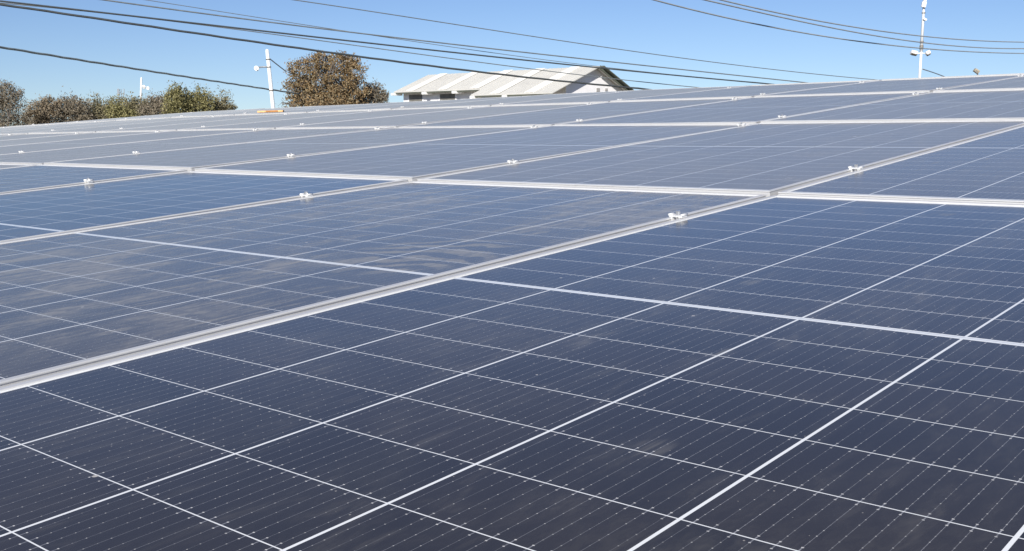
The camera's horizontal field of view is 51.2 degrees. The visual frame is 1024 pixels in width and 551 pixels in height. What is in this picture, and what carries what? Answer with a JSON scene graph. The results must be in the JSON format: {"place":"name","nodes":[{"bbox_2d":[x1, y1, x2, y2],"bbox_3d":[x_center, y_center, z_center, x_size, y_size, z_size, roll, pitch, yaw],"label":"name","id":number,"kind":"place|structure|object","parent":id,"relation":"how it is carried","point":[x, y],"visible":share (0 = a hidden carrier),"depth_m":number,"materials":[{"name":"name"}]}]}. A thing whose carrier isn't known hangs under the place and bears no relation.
{"place":"outdoors","nodes":[
{"label":"outdoors","id":0,"kind":"place"},
{"bbox_2d":[117,89,124,101],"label":"telecom mast","id":1,"kind":"object","parent":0,"point":[118,91],"visible":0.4,"depth_m":256.42,"materials":[{"name":"grey metal"}]},
{"bbox_2d":[0,46,299,93],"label":"power cable","id":2,"kind":"object","parent":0,"point":[38,53],"visible":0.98,"depth_m":54.48,"materials":[{"name":"black rubber"}]},
{"bbox_2d":[257,110,283,112],"bbox_3d":[-2.384,-1.621,10.558,0.260,0.018,0.054,-1,9,4],"label":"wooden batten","id":3,"kind":"object","parent":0,"point":[270,111],"visible":1,"depth_m":10.53,"materials":[{"name":"orange wood"}]},
{"bbox_2d":[0,3,648,89],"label":"power cable","id":4,"kind":"object","parent":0,"point":[136,24],"visible":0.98,"depth_m":26.92,"materials":[{"name":"black rubber"}]},
{"bbox_2d":[0,2,699,87],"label":"power cable","id":5,"kind":"object","parent":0,"point":[391,50],"visible":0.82,"depth_m":29.88,"materials":[{"name":"black rubber"}]},
{"bbox_2d":[0,0,770,83],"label":"power cable","id":6,"kind":"object","parent":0,"point":[361,41],"visible":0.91,"depth_m":28.40,"materials":[{"name":"black rubber"}]},
{"bbox_2d":[148,0,749,81],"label":"power cable","id":7,"kind":"object","parent":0,"point":[386,37],"visible":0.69,"depth_m":31.04,"materials":[{"name":"black rubber"}]},
{"bbox_2d":[103,0,808,82],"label":"power cable","id":8,"kind":"object","parent":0,"point":[434,41],"visible":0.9,"depth_m":30.51,"materials":[{"name":"black rubber"}]},
{"bbox_2d":[391,65,632,101],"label":"warehouse","id":9,"kind":"structure","parent":0,"point":[455,86],"depth_m":61.14,"materials":[{"name":"white metal"}]},
{"bbox_2d":[408,93,423,101],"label":"window","id":10,"kind":"structure","parent":9,"relation":"in","point":[415,96],"depth_m":66.99,"materials":[{"name":"glass"}]},
{"bbox_2d":[439,92,455,99],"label":"window","id":11,"kind":"structure","parent":9,"relation":"in","point":[442,96],"depth_m":64.83,"materials":[{"name":"glass"}]},
{"bbox_2d":[0,0,1023,125],"label":"sky","id":12,"kind":"structure","parent":0,"point":[647,26],"materials":[{"name":"blue"}]},
{"bbox_2d":[295,0,876,79],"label":"power cable","id":13,"kind":"object","parent":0,"point":[568,41],"visible":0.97,"depth_m":33.06,"materials":[{"name":"black rubber"}]},
{"bbox_2d":[653,0,1023,53],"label":"power cable","id":14,"kind":"object","parent":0,"point":[822,35],"visible":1,"depth_m":25.95,"materials":[{"name":"black rubber"}]},
{"bbox_2d":[704,0,1023,48],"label":"power cable","id":15,"kind":"object","parent":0,"point":[851,31],"visible":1,"depth_m":26.46,"materials":[{"name":"black rubber"}]},
{"bbox_2d":[720,0,1023,42],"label":"power cable","id":16,"kind":"object","parent":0,"point":[859,27],"visible":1,"depth_m":26.99,"materials":[{"name":"black rubber"}]},
{"label":"ground","id":17,"kind":"structure","parent":0,"visible":0},
{"bbox_2d":[0,79,34,126],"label":"bare tree","id":18,"kind":"object","parent":17,"relation":"on","point":[6,102],"visible":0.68,"depth_m":57.06,"materials":[{"name":"brown plant"}]},
{"bbox_2d":[22,93,64,124],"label":"shrub","id":19,"kind":"object","parent":17,"relation":"on","point":[42,113],"visible":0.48,"depth_m":60.98,"materials":[{"name":"brown plant"}]},
{"bbox_2d":[50,86,96,122],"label":"shrub","id":20,"kind":"object","parent":17,"relation":"on","point":[75,108],"visible":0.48,"depth_m":61.83,"materials":[{"name":"brown plant"}]},
{"bbox_2d":[72,92,118,120],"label":"shrub","id":21,"kind":"object","parent":17,"relation":"on","point":[98,111],"visible":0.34,"depth_m":63.02,"materials":[{"name":"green plant"}]},
{"bbox_2d":[103,94,137,118],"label":"shrub","id":22,"kind":"object","parent":17,"relation":"on","point":[116,112],"visible":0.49,"depth_m":59.18,"materials":[{"name":"green plant"}]},
{"bbox_2d":[115,91,149,116],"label":"shrub","id":23,"kind":"object","parent":17,"relation":"on","point":[133,104],"visible":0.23,"depth_m":64.92,"materials":[{"name":"green plant"}]},
{"bbox_2d":[140,77,149,100],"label":"street lamp","id":24,"kind":"object","parent":17,"relation":"on","point":[144,87],"visible":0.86,"depth_m":110.33,"materials":[{"name":"white metal"}]},
{"bbox_2d":[137,88,167,115],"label":"shrub","id":25,"kind":"object","parent":17,"relation":"on","point":[153,107],"visible":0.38,"depth_m":63.77,"materials":[{"name":"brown plant"}]},
{"bbox_2d":[157,80,200,113],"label":"shrub","id":26,"kind":"object","parent":17,"relation":"on","point":[179,100],"visible":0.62,"depth_m":60.05,"materials":[{"name":"green plant"}]},
{"bbox_2d":[185,81,218,111],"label":"shrub","id":27,"kind":"object","parent":17,"relation":"on","point":[205,101],"visible":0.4,"depth_m":60.88,"materials":[{"name":"green plant"}]},
{"bbox_2d":[209,85,237,110],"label":"shrub","id":28,"kind":"object","parent":17,"relation":"on","point":[222,104],"visible":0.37,"depth_m":61.99,"materials":[{"name":"green plant"}]},
{"bbox_2d":[254,49,274,107],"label":"street lamp","id":29,"kind":"object","parent":17,"relation":"on","point":[268,67],"visible":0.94,"depth_m":68.78,"materials":[{"name":"white metal"}]},
{"bbox_2d":[279,49,376,107],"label":"oak tree","id":30,"kind":"object","parent":17,"relation":"on","point":[335,92],"visible":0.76,"depth_m":76.27,"materials":[{"name":"brown plant"}]},
{"bbox_2d":[360,78,389,103],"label":"tree","id":31,"kind":"object","parent":17,"relation":"on","point":[383,95],"visible":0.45,"depth_m":78.61,"materials":[{"name":"brown plant"}]},
{"bbox_2d":[910,0,930,77],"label":"antenna mast","id":32,"kind":"object","parent":17,"relation":"on","point":[914,52],"visible":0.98,"depth_m":44.00,"materials":[{"name":"white metal"}]},
{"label":"factory building","id":33,"kind":"object","parent":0,"visible":0},
{"bbox_2d":[0,164,34,168],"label":"solar panel","id":34,"kind":"object","parent":33,"relation":"on","point":[8,165],"visible":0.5,"depth_m":4.68,"materials":[{"name":"glass"}]},
{"bbox_2d":[0,124,53,128],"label":"solar panel","id":35,"kind":"object","parent":33,"relation":"on","point":[22,126],"visible":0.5,"depth_m":13.21,"materials":[{"name":"glass"}]},
{"bbox_2d":[0,132,92,139],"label":"solar panel","id":36,"kind":"object","parent":33,"relation":"on","point":[19,136],"visible":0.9,"depth_m":8.52,"materials":[{"name":"glass"}]},
{"bbox_2d":[0,121,104,129],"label":"solar panel","id":37,"kind":"object","parent":33,"relation":"on","point":[46,125],"visible":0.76,"depth_m":12.32,"materials":[{"name":"glass"}]},
{"bbox_2d":[0,118,160,131],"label":"solar panel","id":38,"kind":"object","parent":33,"relation":"on","point":[70,125],"visible":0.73,"depth_m":11.34,"materials":[{"name":"glass"}]},
{"bbox_2d":[0,131,165,145],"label":"solar panel","id":39,"kind":"object","parent":33,"relation":"on","point":[52,138],"visible":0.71,"depth_m":7.65,"materials":[{"name":"glass"}]},
{"bbox_2d":[0,164,186,193],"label":"solar panel","id":40,"kind":"object","parent":33,"relation":"on","point":[27,178],"visible":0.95,"depth_m":3.91,"materials":[{"name":"glass"}]},
{"bbox_2d":[84,178,93,183],"bbox_3d":[-1.423,-0.315,3.595,0.034,0.029,0.019,7,15,42],"label":"panel clamp","id":41,"kind":"object","parent":40,"relation":"attached to","point":[87,180],"visible":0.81,"depth_m":3.59,"materials":[{"name":"silver metal"}]},
{"bbox_2d":[0,115,230,133],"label":"solar panel","id":42,"kind":"object","parent":33,"relation":"on","point":[88,126],"visible":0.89,"depth_m":10.33,"materials":[{"name":"glass"}]},
{"bbox_2d":[24,111,207,125],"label":"solar panel","id":43,"kind":"object","parent":33,"relation":"on","point":[104,119],"visible":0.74,"depth_m":14.17,"materials":[{"name":"glass"}]},
{"bbox_2d":[0,129,268,154],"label":"solar panel","id":44,"kind":"object","parent":33,"relation":"on","point":[32,147],"visible":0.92,"depth_m":6.70,"materials":[{"name":"glass"}]},
{"bbox_2d":[28,113,296,133],"bbox_3d":[-3.045,-1.359,9.587,1.134,0.031,2.094,6,14,40],"label":"solar panel","id":45,"kind":"object","parent":33,"relation":"on","point":[113,127],"visible":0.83,"depth_m":9.47,"materials":[{"name":"glass"}]},
{"bbox_2d":[67,108,264,122],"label":"solar panel","id":46,"kind":"object","parent":33,"relation":"on","point":[158,115],"visible":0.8,"depth_m":13.41,"materials":[{"name":"glass"}]},
{"bbox_2d":[0,127,393,164],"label":"solar panel","id":47,"kind":"object","parent":33,"relation":"on","point":[39,157],"visible":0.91,"depth_m":5.70,"materials":[{"name":"glass"}]},
{"bbox_2d":[0,171,408,241],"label":"solar panel","id":48,"kind":"object","parent":33,"relation":"on","point":[45,212],"visible":0.89,"depth_m":3.00,"materials":[{"name":"glass"}]},
{"bbox_2d":[299,191,312,197],"bbox_3d":[-0.548,-0.210,2.849,0.034,0.029,0.019,6,14,40],"label":"panel clamp","id":49,"kind":"object","parent":48,"relation":"attached to","point":[304,194],"visible":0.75,"depth_m":2.84,"materials":[{"name":"silver metal"}]},
{"bbox_2d":[116,106,312,120],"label":"solar panel","id":50,"kind":"object","parent":33,"relation":"on","point":[205,113],"visible":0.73,"depth_m":12.61,"materials":[{"name":"glass"}]},
{"bbox_2d":[96,110,380,131],"bbox_3d":[-2.171,-1.271,8.838,1.134,0.030,2.094,6,14,40],"label":"solar panel","id":51,"kind":"object","parent":33,"relation":"on","point":[174,127],"visible":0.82,"depth_m":8.71,"materials":[{"name":"glass"}]},
{"bbox_2d":[171,103,375,117],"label":"solar panel","id":52,"kind":"object","parent":33,"relation":"on","point":[225,114],"visible":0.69,"depth_m":11.79,"materials":[{"name":"glass"}]},
{"bbox_2d":[44,126,542,170],"bbox_3d":[-0.918,-0.610,5.040,1.134,0.032,2.094,6,14,40],"label":"solar panel","id":53,"kind":"object","parent":33,"relation":"on","point":[190,159],"visible":0.76,"depth_m":4.81,"materials":[{"name":"glass"}]},
{"bbox_2d":[177,106,487,130],"bbox_3d":[-1.296,-1.182,8.091,1.134,0.032,2.094,6,14,40],"label":"solar panel","id":54,"kind":"object","parent":33,"relation":"on","point":[274,124],"visible":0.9,"depth_m":7.95,"materials":[{"name":"glass"}]},
{"bbox_2d":[235,100,444,114],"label":"solar panel","id":55,"kind":"object","parent":33,"relation":"on","point":[333,108],"visible":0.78,"depth_m":11.00,"materials":[{"name":"glass"}]},
{"bbox_2d":[0,181,766,387],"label":"solar panel","id":56,"kind":"object","parent":33,"relation":"on","point":[75,299],"visible":0.94,"depth_m":1.89,"materials":[{"name":"glass"}]},
{"bbox_2d":[308,96,522,112],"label":"solar panel","id":57,"kind":"object","parent":33,"relation":"on","point":[388,107],"visible":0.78,"depth_m":10.17,"materials":[{"name":"glass"}]},
{"bbox_2d":[276,103,596,128],"bbox_3d":[-0.422,-1.091,7.343,1.134,0.031,2.094,6,15,40],"label":"solar panel","id":58,"kind":"object","parent":33,"relation":"on","point":[398,121],"visible":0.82,"depth_m":7.16,"materials":[{"name":"glass"}]},
{"bbox_2d":[195,124,749,181],"bbox_3d":[-0.043,-0.512,4.294,1.134,0.032,2.094,7,15,40],"label":"solar panel","id":59,"kind":"object","parent":33,"relation":"on","point":[412,161],"visible":0.76,"depth_m":4.04,"materials":[{"name":"glass"}]},
{"bbox_2d":[507,158,518,163],"bbox_3d":[0.004,-0.366,3.476,0.034,0.029,0.019,6,14,39],"label":"panel clamp","id":60,"kind":"object","parent":59,"relation":"attached to","point":[512,161],"visible":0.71,"depth_m":3.47,"materials":[{"name":"silver metal"}]},
{"bbox_2d":[0,195,1023,550],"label":"solar panel","id":61,"kind":"object","parent":33,"relation":"on","point":[800,373],"visible":1,"depth_m":0.96,"materials":[{"name":"glass"}]},
{"bbox_2d":[668,210,687,220],"bbox_3d":[0.327,-0.114,2.103,0.034,0.029,0.019,7,15,43],"label":"panel clamp","id":62,"kind":"object","parent":61,"relation":"attached to","point":[676,215],"visible":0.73,"depth_m":2.10,"materials":[{"name":"metal"}]},
{"bbox_2d":[392,90,633,109],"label":"solar panel","id":63,"kind":"object","parent":33,"relation":"on","point":[483,103],"visible":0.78,"depth_m":9.47,"materials":[{"name":"glass"}]},
{"bbox_2d":[399,98,743,127],"bbox_3d":[0.453,-0.999,6.596,1.134,0.032,2.094,6,15,40],"label":"solar panel","id":64,"kind":"object","parent":33,"relation":"on","point":[549,117],"visible":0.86,"depth_m":6.41,"materials":[{"name":"glass"}]},
{"bbox_2d":[492,86,743,105],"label":"solar panel","id":65,"kind":"object","parent":33,"relation":"on","point":[602,98],"visible":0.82,"depth_m":8.74,"materials":[{"name":"glass"}]},
{"bbox_2d":[417,120,1023,196],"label":"solar panel","id":66,"kind":"object","parent":33,"relation":"on","point":[769,159],"visible":0.91,"depth_m":3.25,"materials":[{"name":"glass"}]},
{"bbox_2d":[848,164,863,171],"bbox_3d":[0.879,-0.271,2.729,0.034,0.029,0.019,7,15,41],"label":"panel clamp","id":67,"kind":"object","parent":66,"relation":"attached to","point":[854,168],"visible":0.74,"depth_m":2.72,"materials":[{"name":"silver metal"}]},
{"bbox_2d":[610,81,871,101],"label":"solar panel","id":68,"kind":"object","parent":33,"relation":"on","point":[746,92],"visible":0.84,"depth_m":7.96,"materials":[{"name":"glass"}]},
{"bbox_2d":[555,92,927,124],"bbox_3d":[1.327,-0.907,5.849,1.134,0.031,2.094,6,15,40],"label":"solar panel","id":69,"kind":"object","parent":33,"relation":"on","point":[753,110],"visible":0.86,"depth_m":5.66,"materials":[{"name":"glass"}]},
{"bbox_2d":[752,80,879,85],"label":"solar panel","id":70,"kind":"object","parent":33,"relation":"on","point":[820,82],"visible":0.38,"depth_m":8.88,"materials":[{"name":"glass"}]},
{"bbox_2d":[755,75,1023,96],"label":"solar panel","id":71,"kind":"object","parent":33,"relation":"on","point":[928,85],"visible":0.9,"depth_m":7.20,"materials":[{"name":"glass"}]},
{"bbox_2d":[760,90,1023,122],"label":"solar panel","id":72,"kind":"object","parent":33,"relation":"on","point":[992,105],"visible":0.93,"depth_m":4.82,"materials":[{"name":"glass"}]},
{"bbox_2d":[778,125,1023,204],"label":"solar panel","id":73,"kind":"object","parent":33,"relation":"on","point":[989,168],"visible":0.92,"depth_m":2.51,"materials":[{"name":"glass"}]},
{"bbox_2d":[882,73,1023,79],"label":"solar panel","id":74,"kind":"object","parent":33,"relation":"on","point":[958,76],"visible":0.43,"depth_m":8.16,"materials":[{"name":"glass"}]},
{"bbox_2d":[933,76,1023,91],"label":"solar panel","id":75,"kind":"object","parent":33,"relation":"on","point":[1015,83],"visible":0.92,"depth_m":6.36,"materials":[{"name":"glass"}]}
]}

